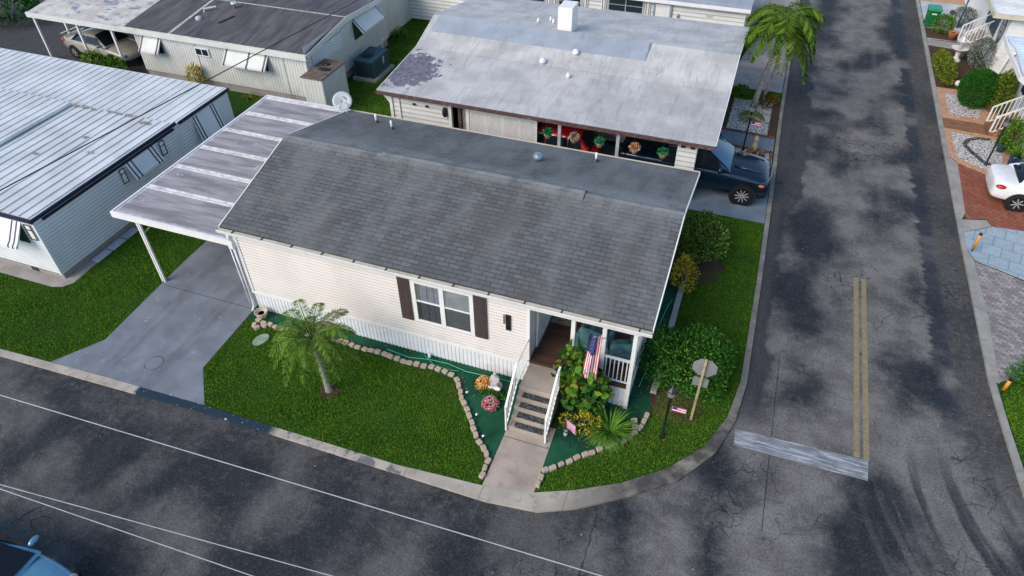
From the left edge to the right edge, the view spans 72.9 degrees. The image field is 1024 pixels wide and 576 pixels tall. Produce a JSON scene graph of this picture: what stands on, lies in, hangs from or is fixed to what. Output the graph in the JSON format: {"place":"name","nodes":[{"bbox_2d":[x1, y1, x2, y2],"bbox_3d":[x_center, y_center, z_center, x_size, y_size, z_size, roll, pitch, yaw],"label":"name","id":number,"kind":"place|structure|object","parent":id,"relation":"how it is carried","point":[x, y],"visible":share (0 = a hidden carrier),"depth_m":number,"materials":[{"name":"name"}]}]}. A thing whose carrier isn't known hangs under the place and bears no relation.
{"place":"outdoors","nodes":[
{"label":"outdoors","id":0,"kind":"place"},
{"bbox_2d":[0,224,142,286],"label":"pavement","id":1,"kind":"structure","parent":0,"point":[15,270],"depth_m":23.81,"materials":[{"name":"concrete"}]},
{"bbox_2d":[0,0,149,73],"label":"driveway","id":2,"kind":"structure","parent":0,"point":[25,36],"depth_m":39.11,"materials":[{"name":"concrete"}]},
{"bbox_2d":[60,25,141,68],"bbox_3d":[-21.522,-12.912,36.661,4.661,1.531,2.212,18,45,19],"label":"beige sedan","id":3,"kind":"object","parent":2,"relation":"on","point":[100,40],"visible":0.69,"depth_m":36.02,"materials":[{"name":"paint"}]},
{"bbox_2d":[0,489,252,575],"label":"overhead cable","id":4,"kind":"object","parent":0,"point":[128,533],"visible":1,"depth_m":9.16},
{"bbox_2d":[51,241,257,404],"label":"driveway","id":5,"kind":"structure","parent":0,"point":[173,333],"depth_m":21.71,"materials":[{"name":"concrete"}]},
{"bbox_2d":[109,95,349,281],"bbox_3d":[-9.012,-3.486,25.001,4.680,2.780,8.500,13,44,15],"label":"carport","id":6,"kind":"object","parent":5,"relation":"on","point":[197,191],"visible":0.81,"depth_m":23.33,"materials":[{"name":"white metal"}]},
{"bbox_2d":[0,484,331,575],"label":"overhead cable","id":7,"kind":"object","parent":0,"point":[169,531],"visible":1,"depth_m":9.18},
{"bbox_2d":[0,0,357,190],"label":"overhead cable","id":8,"kind":"object","parent":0,"point":[166,101],"visible":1,"depth_m":20.29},
{"bbox_2d":[0,395,601,575],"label":"overhead cable","id":9,"kind":"object","parent":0,"point":[313,489],"visible":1,"depth_m":9.61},
{"bbox_2d":[0,0,796,491],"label":"lawn","id":10,"kind":"structure","parent":0,"point":[238,104],"depth_m":20.27,"materials":[{"name":"plant"}]},
{"bbox_2d":[0,0,40,26],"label":"shrub","id":11,"kind":"object","parent":10,"relation":"on","point":[26,3],"visible":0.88,"depth_m":39.91,"materials":[{"name":"green plant"}]},
{"bbox_2d":[80,49,112,67],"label":"shrub","id":12,"kind":"object","parent":10,"relation":"on","point":[94,58],"visible":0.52,"depth_m":35.00,"materials":[{"name":"green plant"}]},
{"bbox_2d":[0,224,204,360],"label":"grass","id":13,"kind":"structure","parent":10,"relation":"on","point":[85,287],"depth_m":22.92,"materials":[{"name":"plant"}]},
{"bbox_2d":[100,55,130,70],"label":"shrub","id":14,"kind":"object","parent":10,"relation":"on","point":[112,60],"visible":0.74,"depth_m":34.74,"materials":[{"name":"green plant"}]},
{"bbox_2d":[0,48,234,278],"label":"metal roof house","id":15,"kind":"structure","parent":10,"relation":"on","point":[57,219],"depth_m":25.70,"materials":[{"name":"white"}]},
{"bbox_2d":[185,61,206,83],"bbox_3d":[-15.437,-10.211,33.576,1.059,1.665,1.051,5,42,6],"label":"croton","id":16,"kind":"object","parent":10,"relation":"on","point":[193,70],"visible":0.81,"depth_m":33.45,"materials":[{"name":"yellow plant"}]},
{"bbox_2d":[25,0,411,101],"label":"flat roof house","id":17,"kind":"structure","parent":10,"relation":"on","point":[175,38],"depth_m":33.66,"materials":[{"name":"white metal"}]},
{"bbox_2d":[252,334,269,345],"bbox_3d":[-7.738,1.596,21.370,0.409,0.058,0.537,13,44,15],"label":"stepping stone","id":18,"kind":"object","parent":10,"relation":"on","point":[259,340],"visible":1,"depth_m":21.34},
{"bbox_2d":[269,298,362,393],"bbox_3d":[-5.327,1.866,19.020,2.345,2.812,2.402,13,44,15],"label":"palm tree","id":19,"kind":"object","parent":10,"relation":"on","point":[312,344],"visible":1,"depth_m":18.39,"materials":[{"name":"green plant"}]},
{"bbox_2d":[300,58,349,105],"bbox_3d":[-8.561,-9.256,32.006,1.110,1.990,2.050,13,44,15],"label":"storage cabinet","id":20,"kind":"object","parent":10,"relation":"on","point":[324,80],"visible":0.82,"depth_m":31.36,"materials":[{"name":"white metal"}]},
{"bbox_2d":[320,384,339,398],"bbox_3d":[-5.259,2.945,19.871,0.544,0.035,0.565,-27,48,-26],"label":"soil ring","id":21,"kind":"object","parent":10,"relation":"on","point":[322,392],"visible":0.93,"depth_m":19.80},
{"bbox_2d":[204,321,487,482],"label":"grass","id":22,"kind":"structure","parent":10,"relation":"on","point":[389,380],"depth_m":19.58,"materials":[{"name":"plant"}]},
{"bbox_2d":[353,46,394,82],"bbox_3d":[-7.034,-11.349,34.996,1.300,1.080,2.000,13,44,15],"label":"air conditioner","id":23,"kind":"object","parent":10,"relation":"on","point":[372,64],"visible":1,"depth_m":34.60,"materials":[{"name":"teal metal"}]},
{"bbox_2d":[249,306,521,462],"bbox_3d":[-4.369,2.576,20.320,9.310,0.070,3.100,13,44,15],"label":"turf carpet","id":24,"kind":"object","parent":10,"relation":"on","point":[490,426],"visible":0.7,"depth_m":20.09,"materials":[{"name":"carpet"}]},
{"bbox_2d":[474,375,489,390],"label":"flower clump","id":25,"kind":"object","parent":24,"relation":"on","point":[484,380],"visible":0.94,"depth_m":19.74,"materials":[{"name":"orange plant"}]},
{"bbox_2d":[481,395,499,412],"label":"flower clump","id":26,"kind":"object","parent":24,"relation":"on","point":[493,403],"visible":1,"depth_m":19.22,"materials":[{"name":"pink plant"}]},
{"bbox_2d":[480,388,505,402],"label":"shrub","id":27,"kind":"object","parent":24,"relation":"on","point":[491,391],"visible":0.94,"depth_m":19.49,"materials":[{"name":"green plant"}]},
{"bbox_2d":[348,18,429,116],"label":"grass","id":28,"kind":"structure","parent":10,"relation":"on","point":[400,58],"depth_m":35.25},
{"bbox_2d":[215,109,700,408],"bbox_3d":[-1.284,-1.920,22.015,12.870,4.320,7.830,13,44,15],"label":"mobile home","id":29,"kind":"object","parent":10,"relation":"on","point":[490,252],"visible":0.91,"depth_m":19.89,"materials":[{"name":"beige"}]},
{"bbox_2d":[332,91,351,112],"bbox_3d":[-6.277,-6.723,25.303,0.697,0.577,0.926,13,44,15],"label":"satellite dish","id":30,"kind":"object","parent":29,"relation":"attached to","point":[341,100],"visible":1,"depth_m":25.44,"materials":[{"name":"white metal"}]},
{"bbox_2d":[410,280,475,335],"bbox_3d":[-1.908,0.548,19.225,1.860,1.570,0.061,13,44,15],"label":"window","id":31,"kind":"structure","parent":29,"relation":"in","point":[442,307],"depth_m":19.23,"materials":[{"name":"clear glass"}]},
{"bbox_2d":[536,312,551,346],"bbox_3d":[1.018,0.366,19.822,0.050,1.965,1.870,13,44,15],"label":"screen door","id":32,"kind":"structure","parent":29,"relation":"in","point":[542,320],"depth_m":19.80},
{"bbox_2d":[582,333,604,380],"bbox_3d":[2.097,1.489,17.502,0.420,1.550,0.864,13,44,15],"label":"flag","id":33,"kind":"object","parent":29,"relation":"attached to","point":[591,361],"visible":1,"depth_m":17.25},
{"bbox_2d":[482,420,555,491],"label":"footpath","id":34,"kind":"structure","parent":10,"relation":"on","point":[518,461],"depth_m":18.04,"materials":[{"name":"concrete"}]},
{"bbox_2d":[505,339,560,442],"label":"entry steps","id":35,"kind":"structure","parent":34,"relation":"on","point":[538,380],"depth_m":18.73,"materials":[{"name":"concrete"}]},
{"bbox_2d":[514,422,543,434],"bbox_3d":[0.451,3.771,18.627,0.800,0.014,0.180,13,44,15],"label":"step mat","id":36,"kind":"object","parent":35,"relation":"on","point":[529,428],"visible":1,"depth_m":18.61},
{"bbox_2d":[516,412,544,424],"bbox_3d":[0.522,3.507,18.658,0.800,0.014,0.180,13,44,15],"label":"step mat","id":37,"kind":"object","parent":35,"relation":"on","point":[535,419],"visible":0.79,"depth_m":18.65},
{"bbox_2d":[519,402,546,414],"bbox_3d":[0.593,3.244,18.689,0.800,0.014,0.180,13,44,15],"label":"step mat","id":38,"kind":"object","parent":35,"relation":"on","point":[533,408],"visible":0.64,"depth_m":18.68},
{"bbox_2d":[522,392,549,404],"bbox_3d":[0.664,2.980,18.719,0.800,0.014,0.180,13,44,15],"label":"step mat","id":39,"kind":"object","parent":35,"relation":"on","point":[536,398],"visible":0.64,"depth_m":18.71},
{"bbox_2d":[551,339,614,419],"bbox_3d":[1.869,2.568,18.546,1.633,2.603,1.344,30,50,30],"label":"broadleaf shrub","id":40,"kind":"object","parent":10,"relation":"on","point":[578,390],"visible":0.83,"depth_m":18.16,"materials":[{"name":"green plant"}]},
{"bbox_2d":[572,407,602,435],"bbox_3d":[1.992,3.589,18.498,0.835,0.907,0.828,13,44,15],"label":"croton","id":41,"kind":"object","parent":10,"relation":"on","point":[588,418],"visible":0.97,"depth_m":18.42,"materials":[{"name":"yellow plant"}]},
{"bbox_2d":[541,263,678,475],"bbox_3d":[3.413,2.001,20.866,2.260,0.070,10.100,13,44,15],"label":"turf carpet","id":42,"kind":"object","parent":10,"relation":"on","point":[559,451],"visible":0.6,"depth_m":19.23,"materials":[{"name":"carpet"}]},
{"bbox_2d":[265,285,734,490],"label":"fallen leaves","id":43,"kind":"object","parent":42,"relation":"on","point":[577,410],"visible":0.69,"depth_m":19.17,"materials":[{"name":"brown plant"}]},
{"bbox_2d":[577,402,641,456],"bbox_3d":[2.643,3.700,18.573,1.805,0.462,1.787,13,44,15],"label":"spider lily","id":44,"kind":"object","parent":42,"relation":"on","point":[613,427],"visible":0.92,"depth_m":18.51,"materials":[{"name":"green plant"}]},
{"bbox_2d":[537,217,762,490],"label":"grass","id":45,"kind":"structure","parent":10,"relation":"on","point":[706,313],"depth_m":20.41,"materials":[{"name":"plant"}]},
{"bbox_2d":[659,386,677,438],"bbox_3d":[4.010,3.219,17.903,0.259,2.090,0.259,-2,42,-2],"label":"yard lamp","id":46,"kind":"object","parent":10,"relation":"on","point":[672,391],"visible":1,"depth_m":17.57,"materials":[{"name":"black metal"}]},
{"bbox_2d":[650,260,690,393],"bbox_3d":[5.059,1.023,21.829,0.180,0.110,6.200,13,44,15],"label":"garden edge","id":47,"kind":"object","parent":10,"relation":"on","point":[673,317],"visible":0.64,"depth_m":21.95,"materials":[{"name":"concrete"}]},
{"bbox_2d":[649,389,703,423],"bbox_3d":[4.567,3.286,19.383,1.563,0.022,1.195,13,44,15],"label":"mulch patch","id":48,"kind":"object","parent":10,"relation":"on","point":[654,399],"visible":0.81,"depth_m":19.37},
{"bbox_2d":[689,359,717,419],"bbox_3d":[4.913,2.699,18.223,0.610,2.420,0.099,13,44,15],"label":"stop sign","id":49,"kind":"object","parent":48,"relation":"on","point":[705,367],"visible":1,"depth_m":17.79,"materials":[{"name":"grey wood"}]},
{"bbox_2d":[669,253,700,292],"bbox_3d":[5.680,-0.500,22.691,1.009,1.383,1.242,13,44,15],"label":"croton","id":50,"kind":"object","parent":10,"relation":"on","point":[687,265],"visible":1,"depth_m":22.64,"materials":[{"name":"yellow plant"}]},
{"bbox_2d":[637,322,738,403],"bbox_3d":[5.018,1.900,19.675,2.674,1.871,2.487,25,48,25],"label":"shrub","id":51,"kind":"object","parent":10,"relation":"on","point":[686,337],"visible":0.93,"depth_m":19.28,"materials":[{"name":"green plant"}]},
{"bbox_2d":[673,251,723,284],"bbox_3d":[6.343,-0.714,23.790,1.784,0.050,1.794,13,44,15],"label":"mulch patch","id":52,"kind":"object","parent":10,"relation":"on","point":[710,268],"visible":0.54,"depth_m":23.65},
{"bbox_2d":[678,209,732,264],"bbox_3d":[6.644,-1.760,23.650,1.835,2.010,1.794,13,44,15],"label":"shrub","id":53,"kind":"object","parent":52,"relation":"on","point":[710,222],"visible":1,"depth_m":23.27,"materials":[{"name":"green plant"}]},
{"bbox_2d":[731,84,749,98],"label":"shrub","id":54,"kind":"object","parent":10,"relation":"on","point":[745,91],"visible":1,"depth_m":32.83,"materials":[{"name":"green plant"}]},
{"bbox_2d":[722,98,772,136],"bbox_3d":[10.840,-7.827,31.708,2.470,0.070,3.320,13,44,15],"label":"gravel bed","id":55,"kind":"object","parent":10,"relation":"on","point":[739,105],"visible":0.43,"depth_m":31.58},
{"bbox_2d":[722,97,734,126],"bbox_3d":[9.939,-8.146,32.062,0.350,0.085,3.040,13,44,15],"label":"mulch strip","id":56,"kind":"object","parent":55,"relation":"on","point":[728,110],"visible":0.64,"depth_m":32.00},
{"bbox_2d":[759,92,780,109],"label":"shrub","id":57,"kind":"object","parent":55,"relation":"on","point":[774,100],"visible":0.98,"depth_m":32.10,"materials":[{"name":"brown plant"}]},
{"bbox_2d":[767,103,779,136],"bbox_3d":[11.866,-7.622,31.456,0.320,0.085,3.230,13,44,15],"label":"mulch strip","id":58,"kind":"object","parent":55,"relation":"on","point":[773,121],"visible":1,"depth_m":31.34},
{"bbox_2d":[739,1,825,107],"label":"palm tree","id":59,"kind":"object","parent":55,"relation":"on","point":[774,20],"visible":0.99,"depth_m":29.07,"materials":[{"name":"green plant"}]},
{"bbox_2d":[720,128,774,152],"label":"footpath","id":60,"kind":"structure","parent":10,"relation":"on","point":[736,138],"depth_m":30.12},
{"bbox_2d":[722,127,774,160],"bbox_3d":[9.830,-5.986,29.589,2.472,0.100,2.994,13,44,15],"label":"garden edge","id":61,"kind":"object","parent":10,"relation":"on","point":[751,133],"visible":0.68,"depth_m":30.24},
{"bbox_2d":[0,0,1023,575],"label":"road","id":62,"kind":"structure","parent":0,"point":[862,188],"depth_m":18.17,"materials":[{"name":"asphalt"}]},
{"bbox_2d":[0,532,81,575],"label":"blue car","id":63,"kind":"object","parent":62,"relation":"on","point":[18,557],"visible":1,"depth_m":15.16,"materials":[{"name":"paint"}]},
{"bbox_2d":[0,0,799,512],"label":"kerb","id":64,"kind":"structure","parent":62,"relation":"on","point":[540,502],"depth_m":18.17,"materials":[{"name":"concrete"}]},
{"bbox_2d":[734,429,867,480],"bbox_3d":[7.582,4.338,18.256,3.370,0.001,0.680,13,44,15],"label":"stop line","id":65,"kind":"object","parent":62,"relation":"on","point":[832,461],"visible":1,"depth_m":18.21,"materials":[{"name":"white paint"}]},
{"bbox_2d":[854,277,869,460],"bbox_3d":[10.441,2.059,20.762,0.410,0.001,7.620,13,44,15],"label":"lane marking","id":66,"kind":"object","parent":62,"relation":"on","point":[864,382],"visible":1,"depth_m":20.30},
{"bbox_2d":[916,0,1023,497],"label":"kerb","id":67,"kind":"structure","parent":62,"relation":"on","point":[1010,442],"depth_m":22.77,"materials":[{"name":"concrete"}]},
{"bbox_2d":[376,0,748,169],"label":"coated roof house","id":68,"kind":"structure","parent":0,"point":[617,77],"depth_m":28.33,"materials":[{"name":"white"}]},
{"bbox_2d":[409,0,753,26],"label":"white house","id":69,"kind":"structure","parent":0,"point":[733,12],"depth_m":35.19,"materials":[{"name":"metal"}]},
{"bbox_2d":[607,0,644,13],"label":"window","id":70,"kind":"structure","parent":69,"relation":"in","point":[630,6],"depth_m":35.76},
{"bbox_2d":[655,3,669,16],"bbox_3d":[7.675,-13.493,35.894,0.730,2.350,0.060,13,44,15],"label":"door","id":71,"kind":"structure","parent":69,"relation":"in","point":[662,10],"depth_m":35.28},
{"bbox_2d":[575,323,614,347],"bbox_3d":[2.331,1.343,19.501,0.920,0.930,0.794,21,46,22],"label":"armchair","id":72,"kind":"object","parent":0,"point":[584,331],"visible":0.41,"depth_m":19.37,"materials":[{"name":"teal fabric"}]},
{"bbox_2d":[604,335,637,366],"bbox_3d":[2.979,1.672,19.127,0.920,0.930,0.794,0,42,0],"label":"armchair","id":73,"kind":"object","parent":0,"point":[620,348],"visible":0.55,"depth_m":18.85,"materials":[{"name":"teal fabric"}]},
{"bbox_2d":[488,124,767,223],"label":"driveway","id":74,"kind":"structure","parent":0,"point":[715,200],"depth_m":26.55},
{"bbox_2d":[506,121,601,152],"bbox_3d":[1.479,-6.037,28.602,4.372,1.711,2.212,13,44,15],"label":"red car","id":75,"kind":"object","parent":74,"relation":"on","point":[585,142],"visible":0.18,"depth_m":27.64,"materials":[{"name":"paint"}]},
{"bbox_2d":[618,134,772,205],"bbox_3d":[7.150,-4.984,27.064,5.915,2.110,2.393,13,44,15],"label":"pickup truck","id":76,"kind":"object","parent":74,"relation":"on","point":[744,178],"visible":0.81,"depth_m":26.20,"materials":[{"name":"blue paint"}]},
{"bbox_2d":[730,87,781,103],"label":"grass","id":77,"kind":"structure","parent":0,"point":[749,96],"depth_m":33.18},
{"bbox_2d":[733,66,784,92],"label":"pavement","id":78,"kind":"structure","parent":0,"point":[750,77],"depth_m":34.52,"materials":[{"name":"concrete"}]},
{"bbox_2d":[738,0,795,71],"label":"pavement","id":79,"kind":"structure","parent":0,"point":[761,61],"depth_m":36.71,"materials":[{"name":"concrete"}]},
{"bbox_2d":[920,0,964,4],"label":"driveway","id":80,"kind":"structure","parent":0,"point":[959,2],"depth_m":42.11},
{"bbox_2d":[920,1,1000,41],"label":"driveway","id":81,"kind":"structure","parent":0,"point":[948,8],"depth_m":40.11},
{"bbox_2d":[923,4,942,26],"bbox_3d":[23.636,-15.285,38.973,0.720,1.079,0.870,13,44,15],"label":"wheelie bin","id":82,"kind":"object","parent":81,"relation":"on","point":[934,12],"visible":0.87,"depth_m":38.70,"materials":[{"name":"green plastic"}]},
{"bbox_2d":[925,27,957,40],"bbox_3d":[23.862,-14.021,38.428,1.690,0.085,1.650,13,44,15],"label":"mulch bed","id":83,"kind":"object","parent":81,"relation":"on","point":[933,34],"visible":0.64,"depth_m":38.29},
{"bbox_2d":[930,13,955,33],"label":"shrub","id":84,"kind":"object","parent":83,"relation":"on","point":[943,17],"visible":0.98,"depth_m":38.07,"materials":[{"name":"green plant"}]},
{"bbox_2d":[949,6,977,29],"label":"shrub","id":85,"kind":"object","parent":81,"relation":"on","point":[971,13],"visible":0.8,"depth_m":38.64,"materials":[{"name":"plant"}]},
{"bbox_2d":[949,157,990,231],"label":"pavement","id":86,"kind":"structure","parent":0,"point":[970,225],"depth_m":26.25,"materials":[{"name":"concrete"}]},
{"bbox_2d":[919,0,1023,467],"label":"lawn","id":87,"kind":"structure","parent":0,"point":[1014,384],"depth_m":19.47,"materials":[{"name":"plant"}]},
{"bbox_2d":[927,38,956,48],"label":"footpath","id":88,"kind":"structure","parent":87,"relation":"on","point":[938,43],"depth_m":37.49,"materials":[{"name":"concrete"}]},
{"bbox_2d":[928,46,988,91],"bbox_3d":[22.794,-11.104,35.205,2.730,0.075,5.150,13,44,15],"label":"mulch bed","id":89,"kind":"object","parent":87,"relation":"on","point":[963,67],"visible":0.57,"depth_m":35.36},
{"bbox_2d":[931,48,958,85],"bbox_3d":[21.758,-11.164,34.803,1.232,0.852,4.475,13,44,15],"label":"shrub","id":90,"kind":"object","parent":89,"relation":"on","point":[946,59],"visible":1,"depth_m":34.41,"materials":[{"name":"green plant"}]},
{"bbox_2d":[952,37,969,62],"bbox_3d":[22.885,-12.211,35.414,0.840,1.280,0.827,13,44,15],"label":"garden fountain","id":91,"kind":"object","parent":89,"relation":"on","point":[959,48],"visible":0.94,"depth_m":35.37,"materials":[{"name":"white stone"}]},
{"bbox_2d":[966,36,998,67],"bbox_3d":[23.707,-11.858,34.860,1.455,1.673,1.954,13,44,15],"label":"shrub","id":92,"kind":"object","parent":89,"relation":"on","point":[990,41],"visible":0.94,"depth_m":34.68,"materials":[{"name":"plant"}]},
{"bbox_2d":[945,94,982,118],"bbox_3d":[21.216,-8.464,32.269,1.800,0.100,2.450,13,44,15],"label":"gravel bed","id":93,"kind":"object","parent":87,"relation":"on","point":[955,107],"visible":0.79,"depth_m":32.00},
{"bbox_2d":[957,67,1002,107],"bbox_3d":[21.430,-9.188,31.806,1.774,1.828,1.937,13,44,15],"label":"shrub","id":94,"kind":"object","parent":93,"relation":"on","point":[977,78],"visible":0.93,"depth_m":31.37,"materials":[{"name":"green plant"}]},
{"bbox_2d":[942,117,986,134],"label":"footpath","id":95,"kind":"structure","parent":87,"relation":"on","point":[964,125],"depth_m":30.87,"materials":[{"name":"brick"}]},
{"bbox_2d":[936,87,999,124],"bbox_3d":[21.266,-8.391,32.203,2.640,0.078,3.400,13,44,15],"label":"garden border","id":96,"kind":"object","parent":87,"relation":"on","point":[944,109],"visible":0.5,"depth_m":31.78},
{"bbox_2d":[984,68,1019,113],"bbox_3d":[22.157,-8.907,31.276,1.221,2.152,1.814,29,50,28],"label":"shrub","id":97,"kind":"object","parent":96,"relation":"on","point":[1009,84],"visible":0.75,"depth_m":30.92,"materials":[{"name":"green plant"}]},
{"bbox_2d":[956,14,994,50],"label":"porch stairs","id":98,"kind":"structure","parent":87,"relation":"on","point":[973,37],"depth_m":36.63,"materials":[{"name":"concrete"}]},
{"bbox_2d":[944,127,1010,174],"bbox_3d":[19.671,-5.603,29.122,2.500,0.078,3.900,13,44,15],"label":"garden border","id":99,"kind":"object","parent":87,"relation":"on","point":[951,148],"visible":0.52,"depth_m":29.31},
{"bbox_2d":[951,132,1002,169],"bbox_3d":[19.619,-5.642,29.149,1.830,0.100,3.050,13,44,15],"label":"gravel bed","id":100,"kind":"object","parent":99,"relation":"on","point":[982,149],"visible":0.61,"depth_m":29.25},
{"bbox_2d":[962,137,990,165],"bbox_3d":[19.683,-5.826,29.275,1.174,0.045,2.377,13,44,15],"label":"dark gravel curve","id":101,"kind":"object","parent":100,"relation":"on","point":[968,148],"visible":0.99,"depth_m":29.45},
{"bbox_2d":[984,117,1011,165],"bbox_3d":[19.385,-5.823,27.701,0.259,2.190,0.259,-2,42,-2],"label":"yard lamp","id":102,"kind":"object","parent":100,"relation":"on","point":[1008,121],"visible":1,"depth_m":27.43,"materials":[{"name":"black metal"}]},
{"bbox_2d":[994,135,1013,152],"bbox_3d":[20.521,-6.052,28.947,0.760,0.804,0.730,13,44,15],"label":"plant pot","id":103,"kind":"object","parent":100,"relation":"on","point":[1001,145],"visible":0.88,"depth_m":28.89,"materials":[{"name":"teal metal"}]},
{"bbox_2d":[997,116,1023,152],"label":"shrub","id":104,"kind":"object","parent":99,"relation":"on","point":[1017,124],"visible":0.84,"depth_m":28.69,"materials":[{"name":"green plant"}]},
{"bbox_2d":[1006,144,1023,164],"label":"plant pot","id":105,"kind":"object","parent":99,"relation":"on","point":[1016,155],"visible":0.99,"depth_m":27.98,"materials":[{"name":"blue ceramic"}]},
{"bbox_2d":[968,251,999,382],"bbox_3d":[15.023,0.726,22.132,0.220,0.086,6.400,13,44,15],"label":"garden border","id":106,"kind":"object","parent":87,"relation":"on","point":[985,319],"visible":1,"depth_m":21.81,"materials":[{"name":"concrete"}]},
{"bbox_2d":[964,0,1023,73],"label":"porch house","id":107,"kind":"structure","parent":87,"relation":"on","point":[1009,14],"depth_m":34.08,"materials":[{"name":"metal"}]},
{"bbox_2d":[984,95,1023,139],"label":"porch stairs","id":108,"kind":"structure","parent":87,"relation":"on","point":[994,127],"depth_m":30.07,"materials":[{"name":"brick"}]},
{"bbox_2d":[1000,382,1023,459],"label":"grass","id":109,"kind":"structure","parent":87,"relation":"on","point":[1021,407],"depth_m":19.10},
{"bbox_2d":[1003,34,1023,161],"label":"blue roof house","id":110,"kind":"structure","parent":87,"relation":"on","point":[1016,43],"depth_m":29.86,"materials":[{"name":"white metal"}]},
{"bbox_2d":[1005,355,1023,386],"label":"shrub","id":111,"kind":"object","parent":87,"relation":"on","point":[1018,380],"visible":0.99,"depth_m":19.78,"materials":[{"name":"green plant"}]},
{"bbox_2d":[958,164,1023,230],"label":"driveway","id":112,"kind":"structure","parent":0,"point":[980,201],"depth_m":26.37,"materials":[{"name":"brick"}]},
{"bbox_2d":[985,162,1023,212],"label":"white sedan","id":113,"kind":"object","parent":112,"relation":"on","point":[1005,182],"visible":1,"depth_m":25.90,"materials":[{"name":"paint"}]},
{"bbox_2d":[964,227,1023,279],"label":"pavement","id":114,"kind":"structure","parent":0,"point":[1000,249],"depth_m":24.40,"materials":[{"name":"blue tile"}]},
{"bbox_2d":[974,261,1023,381],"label":"pavement","id":115,"kind":"structure","parent":0,"point":[1003,295],"depth_m":21.96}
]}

